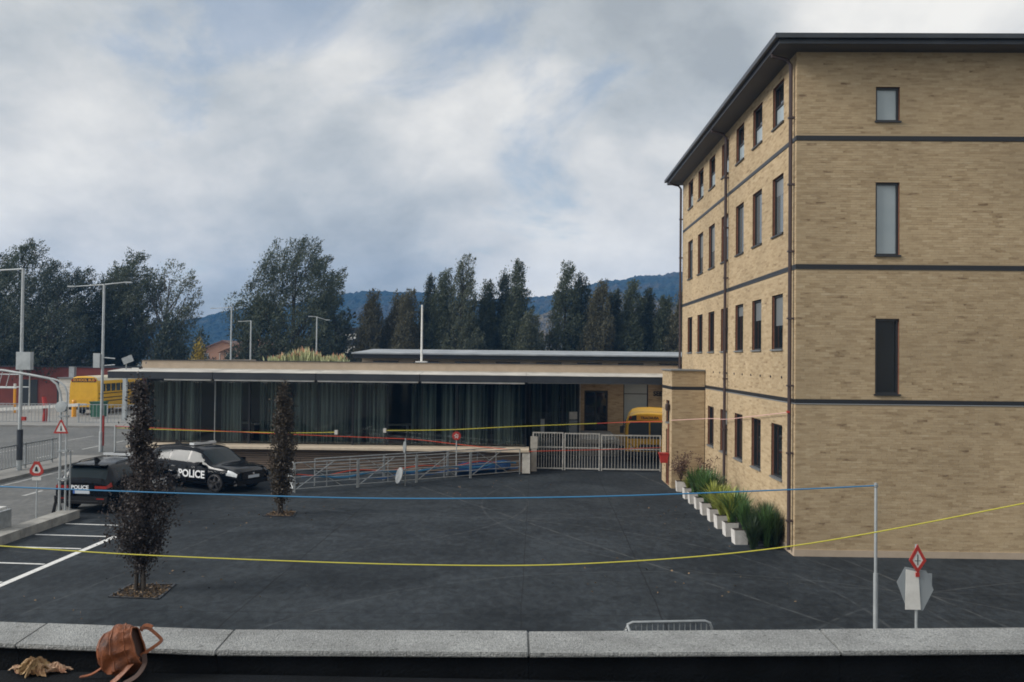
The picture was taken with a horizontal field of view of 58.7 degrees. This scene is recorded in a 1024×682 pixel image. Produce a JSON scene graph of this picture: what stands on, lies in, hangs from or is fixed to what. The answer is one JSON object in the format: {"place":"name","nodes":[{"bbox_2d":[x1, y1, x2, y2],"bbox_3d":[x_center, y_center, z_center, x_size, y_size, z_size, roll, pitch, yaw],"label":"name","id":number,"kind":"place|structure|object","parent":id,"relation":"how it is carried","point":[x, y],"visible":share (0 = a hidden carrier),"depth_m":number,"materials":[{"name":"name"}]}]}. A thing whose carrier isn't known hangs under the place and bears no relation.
{"place":"outdoors","nodes":[
{"label":"outdoors","id":0,"kind":"place"},
{"bbox_2d":[0,422,129,427],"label":"pavement","id":1,"kind":"structure","parent":0,"point":[55,424],"depth_m":58.64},
{"bbox_2d":[0,427,139,525],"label":"road","id":2,"kind":"structure","parent":0,"point":[23,508],"depth_m":42.89,"materials":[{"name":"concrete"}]},
{"bbox_2d":[0,506,11,529],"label":"barrier block","id":3,"kind":"object","parent":2,"relation":"on","point":[5,516],"depth_m":23.41,"materials":[{"name":"white concrete"}]},
{"bbox_2d":[29,461,43,517],"bbox_3d":[-13.465,4.242,25.791,0.400,1.660,0.072,1,-1,1],"label":"warning sign","id":4,"kind":"object","parent":2,"relation":"on","point":[36,469],"visible":0.92,"depth_m":25.77,"materials":[{"name":"red metal"}]},
{"bbox_2d":[0,455,102,482],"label":"traffic island","id":5,"kind":"structure","parent":2,"relation":"on","point":[9,474],"depth_m":36.74,"materials":[{"name":"concrete"}]},
{"bbox_2d":[0,268,33,469],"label":"street lamp","id":6,"kind":"object","parent":5,"relation":"on","point":[24,360],"visible":1,"depth_m":35.77,"materials":[{"name":"metal"}]},
{"bbox_2d":[0,438,57,469],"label":"railing","id":7,"kind":"object","parent":5,"relation":"on","point":[25,451],"visible":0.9,"depth_m":36.87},
{"bbox_2d":[67,282,132,451],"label":"street lamp","id":8,"kind":"object","parent":2,"relation":"on","point":[98,360],"visible":1,"depth_m":43.89,"materials":[{"name":"metal"}]},
{"bbox_2d":[114,425,116,451],"bbox_3d":[-16.662,4.395,38.222,0.083,1.750,0.083,0,-1,24],"label":"tape post","id":9,"kind":"object","parent":2,"relation":"on","point":[115,427],"visible":0.59,"depth_m":38.19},
{"bbox_2d":[116,426,660,451],"bbox_3d":[-5.207,4.090,37.826,22.906,0.840,0.666,1,-1,0],"label":"tape","id":10,"kind":"object","parent":9,"relation":"attached to","point":[393,438],"visible":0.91,"depth_m":37.95,"materials":[{"name":"orange plastic"}]},
{"bbox_2d":[0,405,145,422],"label":"yard","id":11,"kind":"structure","parent":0,"point":[118,417],"depth_m":68.82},
{"bbox_2d":[0,403,63,421],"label":"railing","id":12,"kind":"object","parent":11,"relation":"on","point":[31,413],"visible":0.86,"depth_m":60.98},
{"bbox_2d":[0,397,79,420],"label":"boom barrier","id":13,"kind":"object","parent":11,"relation":"on","point":[45,406],"visible":0.71,"depth_m":61.87,"materials":[{"name":"metal"}]},
{"bbox_2d":[57,367,76,409],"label":"white kiosk","id":14,"kind":"object","parent":11,"relation":"on","point":[66,381],"visible":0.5,"depth_m":76.73,"materials":[{"name":"grey"}]},
{"bbox_2d":[0,365,145,404],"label":"red shed","id":15,"kind":"structure","parent":11,"relation":"on","point":[39,388],"depth_m":82.81,"materials":[{"name":"metal"}]},
{"bbox_2d":[22,380,37,404],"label":"door","id":16,"kind":"structure","parent":15,"relation":"in","point":[33,383],"depth_m":82.78,"materials":[{"name":"grey"}]},
{"bbox_2d":[69,375,145,413],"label":"school bus","id":17,"kind":"object","parent":11,"relation":"on","point":[85,389],"visible":0.58,"depth_m":69.81,"materials":[{"name":"yellow"}]},
{"bbox_2d":[203,340,236,359],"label":"gabled house","id":18,"kind":"structure","parent":0,"point":[214,349],"depth_m":151.02,"materials":[{"name":"pink"}]},
{"bbox_2d":[0,670,627,681],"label":"terrace floor","id":19,"kind":"structure","parent":0,"point":[12,676],"depth_m":4.00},
{"bbox_2d":[9,656,72,677],"bbox_3d":[-2.105,1.440,4.040,0.278,0.074,0.147,1,-1,1],"label":"crumpled paper","id":20,"kind":"object","parent":19,"relation":"on","point":[39,666],"visible":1,"depth_m":4.03,"materials":[{"name":"paper"}]},
{"bbox_2d":[79,623,162,681],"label":"leather bag","id":21,"kind":"object","parent":19,"relation":"on","point":[121,651],"visible":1,"depth_m":3.93,"materials":[{"name":"brown"}]},
{"bbox_2d":[10,292,675,362],"bbox_3d":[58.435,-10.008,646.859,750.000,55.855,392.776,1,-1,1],"label":"hill","id":22,"kind":"structure","parent":0,"point":[542,321],"depth_m":587.46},
{"bbox_2d":[61,272,682,351],"bbox_3d":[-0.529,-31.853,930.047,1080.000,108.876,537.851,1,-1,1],"label":"hill","id":23,"kind":"structure","parent":0,"point":[215,326],"depth_m":867.50,"materials":[{"name":"plant"}]},
{"bbox_2d":[0,443,1023,632],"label":"parking lot","id":24,"kind":"structure","parent":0,"point":[830,592],"depth_m":20.39,"materials":[{"name":"asphalt"}]},
{"bbox_2d":[0,369,70,510],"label":"gantry","id":25,"kind":"object","parent":24,"relation":"on","point":[61,406],"visible":0.9,"depth_m":26.09,"materials":[{"name":"metal"}]},
{"bbox_2d":[0,509,79,544],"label":"kerb wall","id":26,"kind":"structure","parent":24,"relation":"on","point":[28,528],"depth_m":24.11,"materials":[{"name":"concrete"}]},
{"bbox_2d":[0,536,115,586],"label":"parking line marking","id":27,"kind":"object","parent":24,"relation":"on","point":[45,566],"visible":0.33,"depth_m":20.46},
{"bbox_2d":[54,452,179,509],"bbox_3d":[-12.430,4.337,29.109,2.200,1.615,4.592,0,-1,7],"label":"police car","id":28,"kind":"object","parent":24,"relation":"on","point":[98,473],"visible":0.62,"depth_m":27.12,"materials":[{"name":"black paint"}]},
{"bbox_2d":[108,582,175,599],"bbox_3d":[-7.334,4.957,18.155,1.081,0.093,1.194,1,-1,1],"label":"tree pit","id":29,"kind":"object","parent":24,"relation":"on","point":[155,591],"visible":0.92,"depth_m":18.05,"materials":[{"name":"soil"}]},
{"bbox_2d":[93,362,191,591],"bbox_3d":[-7.384,2.711,18.304,1.812,4.590,1.576,1,-1,-34],"label":"purple beech","id":30,"kind":"object","parent":29,"relation":"in","point":[140,516],"visible":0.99,"depth_m":18.12,"materials":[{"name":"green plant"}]},
{"bbox_2d":[150,440,268,491],"bbox_3d":[-11.002,4.420,32.770,4.592,1.615,2.200,0,-1,28],"label":"police car","id":31,"kind":"object","parent":24,"relation":"on","point":[214,466],"visible":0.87,"depth_m":31.95,"materials":[{"name":"black paint"}]},
{"bbox_2d":[262,509,296,516],"bbox_3d":[-6.864,5.131,27.203,0.950,0.097,0.989,1,-1,1],"label":"tree pit","id":32,"kind":"object","parent":24,"relation":"on","point":[290,513],"visible":0.94,"depth_m":27.02,"materials":[{"name":"soil"}]},
{"bbox_2d":[262,377,300,513],"bbox_3d":[-6.869,3.115,27.185,1.141,4.151,1.069,1,-1,-9],"label":"bronze tree","id":33,"kind":"object","parent":32,"relation":"on","point":[280,466],"visible":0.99,"depth_m":27.11,"materials":[{"name":"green plant"}]},
{"bbox_2d":[294,459,357,492],"bbox_3d":[-6.549,4.743,32.178,2.409,1.041,0.070,1,-1,-36],"label":"steel barrier","id":34,"kind":"object","parent":24,"relation":"on","point":[326,481],"visible":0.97,"depth_m":32.11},
{"bbox_2d":[301,461,515,477],"bbox_3d":[-3.567,4.876,34.404,9.231,0.179,0.167,1,-1,-36],"label":"hose","id":35,"kind":"object","parent":34,"relation":"attached to","point":[409,471],"visible":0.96,"depth_m":34.25,"materials":[{"name":"red plastic"}]},
{"bbox_2d":[314,454,383,485],"bbox_3d":[-6.054,4.803,34.016,2.848,1.001,0.048,1,-1,-36],"label":"steel barrier","id":36,"kind":"object","parent":24,"relation":"on","point":[315,465],"visible":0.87,"depth_m":33.92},
{"bbox_2d":[358,455,416,486],"bbox_3d":[-4.582,4.790,33.600,2.409,1.041,0.070,1,-1,-36],"label":"steel barrier","id":37,"kind":"object","parent":24,"relation":"on","point":[393,457],"visible":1,"depth_m":33.48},
{"bbox_2d":[108,359,678,472],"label":"glass hall","id":38,"kind":"structure","parent":24,"relation":"on","point":[357,401],"depth_m":39.10,"materials":[{"name":"grey"}]},
{"bbox_2d":[263,347,349,361],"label":"roof planting","id":39,"kind":"object","parent":38,"relation":"on","point":[302,354],"visible":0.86,"depth_m":45.30,"materials":[{"name":"plant"}]},
{"bbox_2d":[584,390,607,430],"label":"door","id":40,"kind":"structure","parent":38,"relation":"in","point":[595,401],"depth_m":49.92,"materials":[{"name":"grey"}]},
{"bbox_2d":[623,385,647,427],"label":"window","id":41,"kind":"structure","parent":38,"relation":"in","point":[634,396],"depth_m":49.92,"materials":[{"name":"grey"}]},
{"bbox_2d":[417,452,470,482],"bbox_3d":[-2.615,4.837,35.023,2.409,1.041,0.070,1,-1,-36],"label":"steel barrier","id":42,"kind":"object","parent":24,"relation":"on","point":[469,464],"visible":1,"depth_m":34.99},
{"bbox_2d":[457,460,510,475],"bbox_3d":[-1.149,5.119,36.807,2.573,0.575,0.400,1,-1,-36],"label":"tarpaulin","id":43,"kind":"object","parent":24,"relation":"on","point":[485,471],"visible":0.54,"depth_m":36.76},
{"bbox_2d":[470,449,519,477],"bbox_3d":[-0.648,4.885,36.444,2.409,1.041,0.070,1,-1,-36],"label":"steel barrier","id":44,"kind":"object","parent":24,"relation":"on","point":[471,474],"visible":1,"depth_m":36.38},
{"bbox_2d":[530,436,537,470],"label":"gate pier","id":45,"kind":"structure","parent":24,"relation":"on","point":[533,443],"depth_m":38.11,"materials":[{"name":"concrete"}]},
{"bbox_2d":[533,432,563,469],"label":"slatted gate","id":46,"kind":"structure","parent":24,"relation":"on","point":[554,447],"depth_m":38.39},
{"bbox_2d":[564,433,599,470],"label":"slatted gate","id":47,"kind":"structure","parent":24,"relation":"on","point":[587,447],"depth_m":38.32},
{"bbox_2d":[601,434,660,471],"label":"slatted gate","id":48,"kind":"structure","parent":24,"relation":"on","point":[624,449],"depth_m":38.23,"materials":[{"name":"metal"}]},
{"bbox_2d":[620,407,661,459],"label":"school bus","id":49,"kind":"object","parent":24,"relation":"on","point":[633,424],"visible":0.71,"depth_m":41.87,"materials":[{"name":"yellow metal"}]},
{"bbox_2d":[624,620,712,630],"bbox_3d":[2.163,4.410,12.369,1.260,1.151,0.868,1,-1,-6],"label":"crowd barrier","id":50,"kind":"object","parent":24,"relation":"on","point":[666,621],"visible":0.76,"depth_m":12.50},
{"bbox_2d":[668,450,692,491],"bbox_3d":[6.084,4.656,32.695,0.997,1.498,0.857,1,-1,-17],"label":"potted plant","id":51,"kind":"object","parent":24,"relation":"on","point":[679,484],"visible":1,"depth_m":32.65,"materials":[{"name":"plant"}]},
{"bbox_2d":[661,369,704,487],"bbox_3d":[6.473,3.261,34.670,1.260,4.370,2.460,1,-1,1],"label":"brick porch","id":52,"kind":"object","parent":24,"relation":"on","point":[683,393],"visible":0.84,"depth_m":33.51,"materials":[{"name":"beige"}]},
{"bbox_2d":[679,465,714,503],"bbox_3d":[6.198,4.698,29.968,1.441,1.316,1.479,1,-1,1],"label":"potted plant","id":53,"kind":"object","parent":24,"relation":"on","point":[690,498],"visible":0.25,"depth_m":29.94,"materials":[{"name":"plant"}]},
{"bbox_2d":[690,465,730,514],"bbox_3d":[6.123,4.565,27.949,1.540,1.505,1.320,1,-1,-34],"label":"potted plant","id":54,"kind":"object","parent":24,"relation":"on","point":[706,504],"visible":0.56,"depth_m":27.84,"materials":[{"name":"plant"}]},
{"bbox_2d":[693,480,740,521],"bbox_3d":[6.130,4.652,26.819,1.457,1.288,1.620,1,-1,-38],"label":"potted plant","id":55,"kind":"object","parent":24,"relation":"on","point":[711,512],"visible":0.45,"depth_m":26.72,"materials":[{"name":"plant"}]},
{"bbox_2d":[699,482,749,528],"bbox_3d":[6.010,4.617,25.715,1.610,1.314,1.398,0,-1,20],"label":"potted plant","id":56,"kind":"object","parent":24,"relation":"on","point":[720,517],"visible":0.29,"depth_m":25.60,"materials":[{"name":"plant"}]},
{"bbox_2d":[708,485,756,536],"bbox_3d":[5.985,4.575,24.600,1.606,1.355,1.351,1,-1,-18],"label":"potted plant","id":57,"kind":"object","parent":24,"relation":"on","point":[730,523],"visible":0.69,"depth_m":24.50,"materials":[{"name":"plant"}]},
{"bbox_2d":[728,495,785,548],"bbox_3d":[6.353,4.585,23.282,1.695,1.295,2.014,1,-1,-2],"label":"potted plant","id":58,"kind":"object","parent":24,"relation":"on","point":[764,523],"visible":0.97,"depth_m":23.05,"materials":[{"name":"plant"}]},
{"bbox_2d":[664,33,1023,559],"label":"brick building","id":59,"kind":"structure","parent":24,"relation":"on","point":[852,269],"depth_m":22.18,"materials":[{"name":"beige brick"}]},
{"bbox_2d":[733,413,742,462],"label":"window","id":60,"kind":"structure","parent":59,"relation":"in","point":[739,420],"depth_m":28.43,"materials":[{"name":"grey"}]},
{"bbox_2d":[733,304,742,351],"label":"window","id":61,"kind":"structure","parent":59,"relation":"in","point":[740,307],"depth_m":28.48,"materials":[{"name":"grey"}]},
{"bbox_2d":[734,203,743,256],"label":"window","id":62,"kind":"structure","parent":59,"relation":"in","point":[741,208],"depth_m":28.48,"materials":[{"name":"grey"}]},
{"bbox_2d":[749,418,760,470],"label":"window","id":63,"kind":"structure","parent":59,"relation":"in","point":[757,422],"depth_m":26.19,"materials":[{"name":"grey"}]},
{"bbox_2d":[750,300,760,351],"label":"window","id":64,"kind":"structure","parent":59,"relation":"in","point":[757,304],"depth_m":26.32,"materials":[{"name":"grey"}]},
{"bbox_2d":[751,190,761,248],"bbox_3d":[7.069,-3.489,26.070,0.190,1.578,1.120,1,-1,1],"label":"window","id":65,"kind":"structure","parent":59,"relation":"in","point":[758,197],"depth_m":26.33,"materials":[{"name":"grey"}]},
{"bbox_2d":[751,105,762,150],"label":"window","id":66,"kind":"structure","parent":59,"relation":"in","point":[758,114],"depth_m":26.40,"materials":[{"name":"grey"}]},
{"bbox_2d":[769,423,782,481],"bbox_3d":[6.957,2.888,23.773,0.190,1.438,1.120,1,-1,1],"label":"window","id":67,"kind":"structure","parent":59,"relation":"in","point":[777,475],"depth_m":23.99,"materials":[{"name":"grey"}]},
{"bbox_2d":[770,294,782,350],"bbox_3d":[6.992,-0.476,23.836,0.190,1.468,1.120,1,-1,1],"label":"window","id":68,"kind":"structure","parent":59,"relation":"in","point":[778,300],"depth_m":24.09,"materials":[{"name":"grey"}]},
{"bbox_2d":[770,174,783,238],"bbox_3d":[7.024,-3.530,23.893,0.190,1.578,1.120,1,-1,1],"label":"window","id":69,"kind":"structure","parent":59,"relation":"in","point":[778,182],"depth_m":24.12,"materials":[{"name":"grey"}]},
{"bbox_2d":[771,81,783,131],"bbox_3d":[7.052,-6.194,23.942,0.190,1.148,1.120,1,-1,1],"label":"window","id":70,"kind":"structure","parent":59,"relation":"in","point":[779,92],"depth_m":24.19,"materials":[{"name":"grey"}]},
{"bbox_2d":[874,319,900,395],"bbox_3d":[9.115,0.396,22.170,0.640,1.868,0.190,1,-1,1],"label":"window","id":71,"kind":"structure","parent":59,"relation":"in","point":[886,330],"depth_m":22.22,"materials":[{"name":"grey"}]},
{"bbox_2d":[874,183,900,256],"bbox_3d":[9.150,-2.959,22.233,0.640,1.818,0.190,1,-1,1],"label":"window","id":72,"kind":"structure","parent":59,"relation":"in","point":[886,229],"depth_m":22.29,"materials":[{"name":"grey"}]},
{"bbox_2d":[875,88,901,122],"bbox_3d":[9.179,-5.768,22.285,0.640,0.878,0.190,1,-1,1],"label":"window","id":73,"kind":"structure","parent":59,"relation":"in","point":[887,99],"depth_m":22.34,"materials":[{"name":"grey"}]},
{"bbox_2d":[873,483,877,628],"bbox_3d":[6.214,3.756,15.558,0.072,2.660,0.076,1,-1,1],"label":"rope pole","id":74,"kind":"object","parent":24,"relation":"on","point":[875,599],"visible":0.85,"depth_m":15.54,"materials":[{"name":"metal"}]},
{"bbox_2d":[0,485,873,498],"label":"rope","id":75,"kind":"object","parent":74,"relation":"attached to","point":[438,498],"visible":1,"depth_m":15.72,"materials":[{"name":"blue"}]},
{"bbox_2d":[897,544,932,627],"bbox_3d":[6.868,4.278,15.521,0.620,1.630,0.088,1,-1,1],"label":"diamond sign","id":76,"kind":"object","parent":24,"relation":"on","point":[915,586],"visible":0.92,"depth_m":15.50,"materials":[{"name":"grey metal"}]},
{"bbox_3d":[9.459,3.636,14.244,0.070,2.920,0.070,1,-1,1],"label":"rope pole","id":77,"kind":"object","parent":24,"relation":"on","visible":0},
{"bbox_2d":[0,503,1023,565],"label":"rope","id":78,"kind":"object","parent":77,"relation":"attached to","point":[515,565],"visible":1,"depth_m":14.43,"materials":[{"name":"yellow"}]},
{"bbox_2d":[0,0,1023,336],"label":"sky","id":79,"kind":"structure","parent":0,"point":[411,138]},
{"bbox_2d":[351,349,681,368],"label":"flat building","id":80,"kind":"structure","parent":0,"point":[527,357],"depth_m":62.31,"materials":[{"name":"grey metal"}]},
{"label":"ground","id":81,"kind":"structure","parent":0,"visible":0},
{"bbox_2d":[0,300,45,364],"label":"willow tree","id":82,"kind":"object","parent":81,"relation":"on","point":[7,315],"visible":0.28,"depth_m":85.14,"materials":[{"name":"green plant"}]},
{"bbox_2d":[0,237,81,363],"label":"willow tree","id":83,"kind":"object","parent":81,"relation":"on","point":[16,258],"visible":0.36,"depth_m":92.26,"materials":[{"name":"green plant"}]},
{"bbox_2d":[0,293,98,385],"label":"willow tree","id":84,"kind":"object","parent":81,"relation":"on","point":[67,344],"visible":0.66,"depth_m":84.49,"materials":[{"name":"green plant"}]},
{"bbox_2d":[5,258,116,364],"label":"willow tree","id":85,"kind":"object","parent":81,"relation":"on","point":[60,288],"visible":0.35,"depth_m":89.91,"materials":[{"name":"green plant"}]},
{"bbox_2d":[74,262,150,365],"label":"willow tree","id":86,"kind":"object","parent":81,"relation":"on","point":[104,279],"visible":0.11,"depth_m":94.91,"materials":[{"name":"green plant"}]},
{"bbox_2d":[83,246,166,365],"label":"willow tree","id":87,"kind":"object","parent":81,"relation":"on","point":[116,343],"visible":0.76,"depth_m":91.39,"materials":[{"name":"green plant"}]},
{"bbox_2d":[119,258,203,361],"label":"willow tree","id":88,"kind":"object","parent":81,"relation":"on","point":[187,306],"visible":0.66,"depth_m":92.08,"materials":[{"name":"green plant"}]},
{"bbox_2d":[145,307,193,359],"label":"dark conifer","id":89,"kind":"object","parent":81,"relation":"on","point":[164,336],"visible":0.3,"depth_m":88.07,"materials":[{"name":"green plant"}]},
{"bbox_2d":[187,325,216,359],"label":"conifer","id":90,"kind":"object","parent":81,"relation":"on","point":[196,337],"visible":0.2,"depth_m":120.81,"materials":[{"name":"green plant"}]},
{"bbox_2d":[226,295,289,360],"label":"round tree","id":91,"kind":"object","parent":81,"relation":"on","point":[245,336],"visible":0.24,"depth_m":92.82,"materials":[{"name":"green plant"}]},
{"bbox_2d":[220,234,352,360],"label":"round tree","id":92,"kind":"object","parent":81,"relation":"on","point":[316,306],"visible":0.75,"depth_m":90.57,"materials":[{"name":"green plant"}]},
{"bbox_2d":[312,305,360,357],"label":"round tree","id":93,"kind":"object","parent":81,"relation":"on","point":[341,323],"visible":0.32,"depth_m":90.93,"materials":[{"name":"green plant"}]},
{"bbox_2d":[345,288,388,361],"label":"poplar tree","id":94,"kind":"object","parent":81,"relation":"on","point":[371,325],"visible":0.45,"depth_m":89.81,"materials":[{"name":"green plant"}]},
{"bbox_2d":[380,289,404,348],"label":"poplar tree","id":95,"kind":"object","parent":81,"relation":"on","point":[390,321],"visible":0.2,"depth_m":90.82,"materials":[{"name":"green plant"}]},
{"bbox_2d":[387,288,425,354],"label":"poplar tree","id":96,"kind":"object","parent":81,"relation":"on","point":[407,330],"visible":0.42,"depth_m":88.71,"materials":[{"name":"green plant"}]},
{"bbox_2d":[417,272,437,348],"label":"poplar tree","id":97,"kind":"object","parent":81,"relation":"on","point":[430,284],"visible":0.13,"depth_m":91.88,"materials":[{"name":"green plant"}]},
{"bbox_2d":[419,268,464,349],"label":"poplar tree","id":98,"kind":"object","parent":81,"relation":"on","point":[435,326],"visible":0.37,"depth_m":89.60,"materials":[{"name":"green plant"}]},
{"bbox_2d":[435,252,486,349],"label":"poplar tree","id":99,"kind":"object","parent":81,"relation":"on","point":[467,312],"visible":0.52,"depth_m":88.64,"materials":[{"name":"green plant"}]},
{"bbox_2d":[465,278,500,349],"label":"poplar tree","id":100,"kind":"object","parent":81,"relation":"on","point":[487,323],"visible":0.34,"depth_m":90.55,"materials":[{"name":"green plant"}]},
{"bbox_2d":[488,268,513,355],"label":"poplar tree","id":101,"kind":"object","parent":81,"relation":"on","point":[502,296],"visible":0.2,"depth_m":91.63,"materials":[{"name":"green plant"}]},
{"bbox_2d":[0,622,1023,681],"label":"parapet","id":102,"kind":"structure","parent":81,"relation":"on","point":[917,655],"depth_m":4.20,"materials":[{"name":"concrete"}]},
{"bbox_2d":[493,258,535,355],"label":"poplar tree","id":103,"kind":"object","parent":81,"relation":"on","point":[515,297],"visible":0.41,"depth_m":89.49,"materials":[{"name":"green plant"}]},
{"bbox_2d":[513,308,547,350],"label":"poplar tree","id":104,"kind":"object","parent":81,"relation":"on","point":[526,341],"visible":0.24,"depth_m":87.48,"materials":[{"name":"green plant"}]},
{"bbox_2d":[543,259,587,350],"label":"poplar tree","id":105,"kind":"object","parent":81,"relation":"on","point":[572,301],"visible":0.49,"depth_m":89.36,"materials":[{"name":"green plant"}]},
{"bbox_2d":[561,271,596,350],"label":"poplar tree","id":106,"kind":"object","parent":81,"relation":"on","point":[585,303],"visible":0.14,"depth_m":90.44,"materials":[{"name":"green plant"}]},
{"bbox_2d":[575,278,616,356],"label":"poplar tree","id":107,"kind":"object","parent":81,"relation":"on","point":[602,339],"visible":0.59,"depth_m":88.31,"materials":[{"name":"green plant"}]},
{"bbox_2d":[602,288,622,350],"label":"poplar tree","id":108,"kind":"object","parent":81,"relation":"on","point":[615,303],"visible":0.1,"depth_m":91.44,"materials":[{"name":"green plant"}]},
{"bbox_2d":[613,278,652,351],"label":"poplar tree","id":109,"kind":"object","parent":81,"relation":"on","point":[628,339],"visible":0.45,"depth_m":89.28,"materials":[{"name":"green plant"}]},
{"bbox_2d":[633,286,658,351],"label":"poplar tree","id":110,"kind":"object","parent":81,"relation":"on","point":[647,318],"visible":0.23,"depth_m":90.10,"materials":[{"name":"green plant"}]},
{"bbox_2d":[648,294,678,351],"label":"poplar tree","id":111,"kind":"object","parent":81,"relation":"on","point":[661,324],"visible":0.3,"depth_m":89.21,"materials":[{"name":"green plant"}]},
{"bbox_2d":[659,283,681,351],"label":"poplar tree","id":112,"kind":"object","parent":81,"relation":"on","point":[674,321],"visible":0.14,"depth_m":88.25,"materials":[{"name":"green plant"}]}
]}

